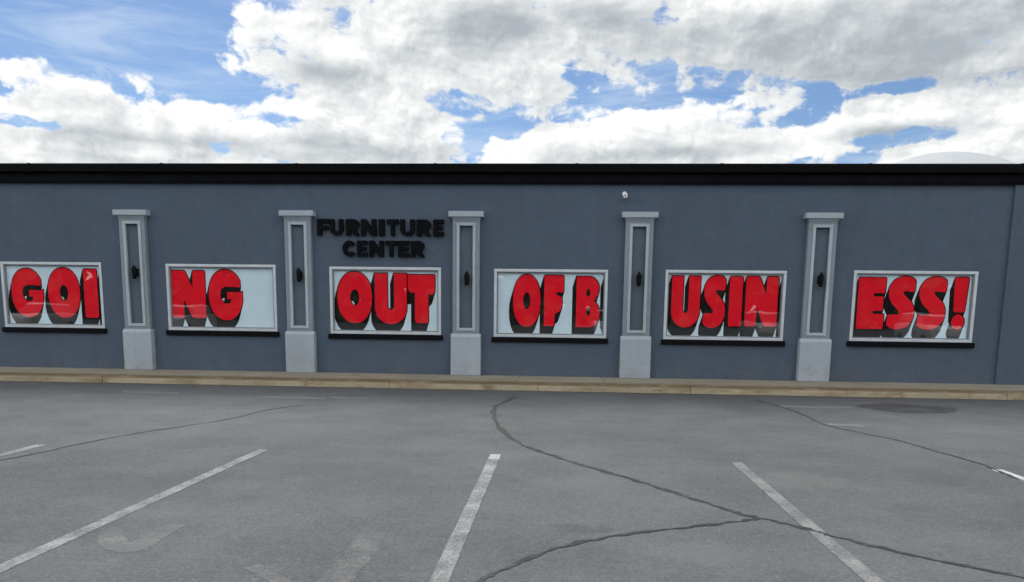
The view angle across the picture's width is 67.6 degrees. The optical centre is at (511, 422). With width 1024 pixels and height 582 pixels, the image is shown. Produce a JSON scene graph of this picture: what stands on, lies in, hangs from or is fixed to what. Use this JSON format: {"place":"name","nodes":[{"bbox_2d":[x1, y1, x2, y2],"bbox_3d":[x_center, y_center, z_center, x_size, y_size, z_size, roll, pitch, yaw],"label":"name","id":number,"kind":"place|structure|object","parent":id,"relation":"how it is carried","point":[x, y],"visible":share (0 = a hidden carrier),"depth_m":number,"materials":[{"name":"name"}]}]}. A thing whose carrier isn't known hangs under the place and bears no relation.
{"place":"outdoors","nodes":[
{"label":"outdoors","id":0,"kind":"place"},
{"bbox_2d":[0,381,1023,581],"bbox_3d":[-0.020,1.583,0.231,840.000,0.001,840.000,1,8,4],"label":"parking lot","id":1,"kind":"structure","parent":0,"point":[314,490],"depth_m":7.16,"materials":[{"name":"grey asphalt"}]},
{"bbox_2d":[0,444,42,456],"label":"parking line","id":2,"kind":"object","parent":1,"relation":"on","point":[19,450],"visible":1,"depth_m":8.51,"materials":[{"name":"white paint"}]},
{"bbox_2d":[0,449,268,572],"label":"parking line","id":3,"kind":"object","parent":1,"relation":"on","point":[26,556],"visible":1,"depth_m":5.83,"materials":[{"name":"white paint"}]},
{"bbox_2d":[97,523,186,551],"bbox_3d":[-2.687,0.801,5.358,0.559,0.001,0.696,1,8,4],"label":"worn arrow","id":4,"kind":"object","parent":1,"relation":"on","point":[115,540],"visible":1,"depth_m":5.29,"materials":[{"name":"paint"}]},
{"bbox_2d":[123,391,178,393],"bbox_3d":[-6.784,-0.558,14.324,1.281,0.001,0.276,2,8,6],"label":"faded strip","id":5,"kind":"object","parent":1,"relation":"on","point":[150,392],"visible":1,"depth_m":14.31,"materials":[{"name":"paint"}]},
{"bbox_2d":[1,405,301,459],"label":"tar seam","id":6,"kind":"object","parent":1,"relation":"on","point":[133,433],"visible":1,"depth_m":9.43,"materials":[{"name":"black asphalt"}]},
{"bbox_2d":[243,564,295,581],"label":"worn arrow","id":7,"kind":"object","parent":1,"relation":"on","point":[261,571],"visible":1,"depth_m":4.63,"materials":[{"name":"paint"}]},
{"bbox_2d":[259,396,325,398],"bbox_3d":[-3.988,-0.448,13.803,1.360,0.001,0.264,2,8,7],"label":"faded strip","id":8,"kind":"object","parent":1,"relation":"on","point":[292,397],"visible":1,"depth_m":13.80,"materials":[{"name":"paint"}]},
{"bbox_2d":[330,396,368,398],"bbox_3d":[-2.961,-0.446,13.882,0.802,0.001,0.214,2,8,7],"label":"faded strip","id":9,"kind":"object","parent":1,"relation":"on","point":[351,397],"visible":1,"depth_m":13.89,"materials":[{"name":"paint"}]},
{"bbox_2d":[315,533,386,581],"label":"worn arrow","id":10,"kind":"object","parent":1,"relation":"on","point":[353,560],"visible":1,"depth_m":4.93,"materials":[{"name":"paint"}]},
{"bbox_2d":[429,454,500,581],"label":"parking line","id":11,"kind":"object","parent":1,"relation":"on","point":[445,565],"visible":1,"depth_m":5.67,"materials":[{"name":"paint"}]},
{"bbox_2d":[0,373,1023,399],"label":"kerb","id":12,"kind":"structure","parent":1,"relation":"on","point":[632,388],"depth_m":15.50,"materials":[{"name":"concrete"}]},
{"bbox_2d":[475,518,757,581],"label":"tar seam","id":13,"kind":"object","parent":1,"relation":"on","point":[482,578],"visible":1,"depth_m":5.36,"materials":[{"name":"black asphalt"}]},
{"bbox_2d":[490,397,1023,577],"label":"tar seam","id":14,"kind":"object","parent":1,"relation":"on","point":[499,427],"visible":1,"depth_m":6.54,"materials":[{"name":"black asphalt"}]},
{"bbox_2d":[731,462,883,581],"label":"parking line","id":15,"kind":"object","parent":1,"relation":"on","point":[854,564],"visible":1,"depth_m":5.74,"materials":[{"name":"paint"}]},
{"bbox_2d":[779,405,853,408],"bbox_3d":[5.348,-0.268,13.371,1.319,0.001,0.304,1,8,4],"label":"faded strip","id":16,"kind":"object","parent":1,"relation":"on","point":[814,406],"visible":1,"depth_m":13.37,"materials":[{"name":"paint"}]},
{"bbox_2d":[826,423,864,426],"bbox_3d":[4.898,0.042,11.209,0.577,0.001,0.236,3,9,14],"label":"faded strip","id":17,"kind":"object","parent":1,"relation":"on","point":[855,425],"visible":1,"depth_m":11.18,"materials":[{"name":"paint"}]},
{"bbox_2d":[753,399,1023,480],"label":"tar seam","id":18,"kind":"object","parent":1,"relation":"on","point":[909,443],"visible":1,"depth_m":9.37,"materials":[{"name":"black asphalt"}]},
{"bbox_2d":[857,404,957,412],"bbox_3d":[6.944,-0.247,13.343,1.661,0.001,1.264,1,8,4],"label":"asphalt patch","id":19,"kind":"object","parent":1,"relation":"on","point":[910,408],"visible":1,"depth_m":13.31,"materials":[{"name":"grey asphalt"}]},
{"bbox_2d":[992,469,1023,480],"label":"parking line","id":20,"kind":"object","parent":1,"relation":"on","point":[1016,476],"visible":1,"depth_m":7.83,"materials":[{"name":"white paint"}]},
{"bbox_2d":[0,163,1023,384],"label":"store building","id":21,"kind":"structure","parent":0,"point":[799,228],"depth_m":16.82,"materials":[{"name":"grey paint"}]},
{"bbox_2d":[0,262,106,332],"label":"window","id":22,"kind":"structure","parent":21,"relation":"in","point":[9,327],"depth_m":17.69,"materials":[{"name":"silver metal"}]},
{"bbox_2d":[6,266,101,324],"bbox_3d":[-10.604,-2.947,17.722,2.305,1.388,0.008,1,8,4],"label":"banner","id":23,"kind":"object","parent":21,"relation":"attached to","point":[53,294],"depth_m":17.72,"materials":[{"name":"red paper"}]},
{"bbox_2d":[131,265,138,279],"bbox_3d":[-8.550,-3.396,17.325,0.120,0.331,0.165,1,8,4],"label":"wall lamp","id":24,"kind":"object","parent":21,"relation":"attached to","point":[135,271],"visible":1,"depth_m":17.27,"materials":[{"name":"black metal"}]},
{"bbox_2d":[171,268,273,327],"bbox_3d":[-6.609,-2.845,17.476,2.447,1.386,0.008,1,8,4],"label":"banner","id":25,"kind":"object","parent":21,"relation":"attached to","point":[222,297],"depth_m":17.47,"materials":[{"name":"white paper"}]},
{"bbox_2d":[165,264,279,336],"bbox_3d":[-6.614,-2.781,17.424,2.645,1.606,0.135,1,8,4],"label":"window","id":26,"kind":"structure","parent":21,"relation":"in","point":[173,330],"depth_m":17.45,"materials":[{"name":"silver metal"}]},
{"bbox_2d":[296,268,301,282],"bbox_3d":[-4.758,-3.288,17.093,0.120,0.331,0.165,1,8,4],"label":"wall lamp","id":27,"kind":"object","parent":21,"relation":"attached to","point":[299,274],"visible":1,"depth_m":17.04,"materials":[{"name":"black metal"}]},
{"bbox_2d":[317,219,443,256],"bbox_3d":[-2.914,-4.082,16.942,2.835,0.807,0.083,1,8,4],"label":"shop sign","id":28,"kind":"object","parent":21,"relation":"attached to","point":[423,225],"visible":1,"depth_m":16.90,"materials":[{"name":"black plastic"}]},
{"bbox_2d":[334,271,436,330],"bbox_3d":[-2.844,-2.737,17.246,2.418,1.383,0.008,1,8,4],"label":"banner","id":29,"kind":"object","parent":21,"relation":"attached to","point":[389,300],"depth_m":17.24,"materials":[{"name":"red paper"}]},
{"bbox_2d":[328,267,442,339],"bbox_3d":[-2.849,-2.673,17.194,2.616,1.603,0.135,1,8,4],"label":"window","id":30,"kind":"structure","parent":21,"relation":"in","point":[340,334],"depth_m":17.21,"materials":[{"name":"silver metal"}]},
{"bbox_2d":[464,271,468,285],"bbox_3d":[-0.997,-3.167,16.865,0.120,0.331,0.165,1,8,4],"label":"wall lamp","id":31,"kind":"object","parent":21,"relation":"attached to","point":[466,277],"visible":1,"depth_m":16.80,"materials":[{"name":"black metal"}]},
{"bbox_2d":[491,269,607,343],"bbox_3d":[0.848,-2.575,16.967,2.597,1.606,0.135,1,8,4],"label":"window","id":32,"kind":"structure","parent":21,"relation":"in","point":[498,337],"depth_m":16.98,"materials":[{"name":"silver metal"}]},
{"bbox_2d":[498,273,603,333],"bbox_3d":[0.853,-2.639,17.018,2.399,1.386,0.008,1,8,4],"label":"banner","id":33,"kind":"object","parent":21,"relation":"attached to","point":[551,303],"depth_m":17.02,"materials":[{"name":"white paper"}]},
{"bbox_2d":[636,272,641,286],"bbox_3d":[2.760,-3.108,16.628,0.120,0.331,0.165,1,8,4],"label":"wall lamp","id":34,"kind":"object","parent":21,"relation":"attached to","point":[638,278],"visible":1,"depth_m":16.57,"materials":[{"name":"black metal"}]},
{"bbox_2d":[661,270,786,345],"bbox_3d":[4.642,-2.498,16.730,2.684,1.620,0.135,1,8,4],"label":"window","id":35,"kind":"structure","parent":21,"relation":"in","point":[684,340],"depth_m":16.74,"materials":[{"name":"silver metal"}]},
{"bbox_2d":[667,274,781,336],"bbox_3d":[4.647,-2.562,16.782,2.486,1.400,0.008,1,8,4],"label":"banner","id":36,"kind":"object","parent":21,"relation":"attached to","point":[720,305],"depth_m":16.78,"materials":[{"name":"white paper"}]},
{"bbox_2d":[817,272,823,287],"bbox_3d":[6.617,-3.048,16.384,0.120,0.331,0.165,1,8,4],"label":"wall lamp","id":37,"kind":"object","parent":21,"relation":"attached to","point":[820,279],"visible":1,"depth_m":16.33,"materials":[{"name":"black metal"}]},
{"bbox_2d":[853,275,971,338],"bbox_3d":[8.642,-2.498,16.530,2.473,1.401,0.008,1,8,4],"label":"banner","id":38,"kind":"object","parent":21,"relation":"attached to","point":[912,306],"depth_m":16.52,"materials":[{"name":"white paper"}]},
{"bbox_2d":[846,270,978,347],"bbox_3d":[8.637,-2.434,16.478,2.671,1.621,0.135,1,8,4],"label":"window","id":39,"kind":"structure","parent":21,"relation":"in","point":[853,341],"depth_m":16.48,"materials":[{"name":"silver metal"}]},
{"bbox_2d":[0,367,1023,391],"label":"sidewalk","id":40,"kind":"structure","parent":0,"point":[655,381],"depth_m":16.42,"materials":[{"name":"concrete"}]},
{"bbox_2d":[0,0,1023,163],"label":"sky","id":41,"kind":"structure","parent":0,"point":[82,81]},
{"bbox_2d":[893,152,1015,163],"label":"dome building","id":42,"kind":"structure","parent":0,"point":[955,158],"depth_m":29.51,"materials":[{"name":"white"}]}
]}

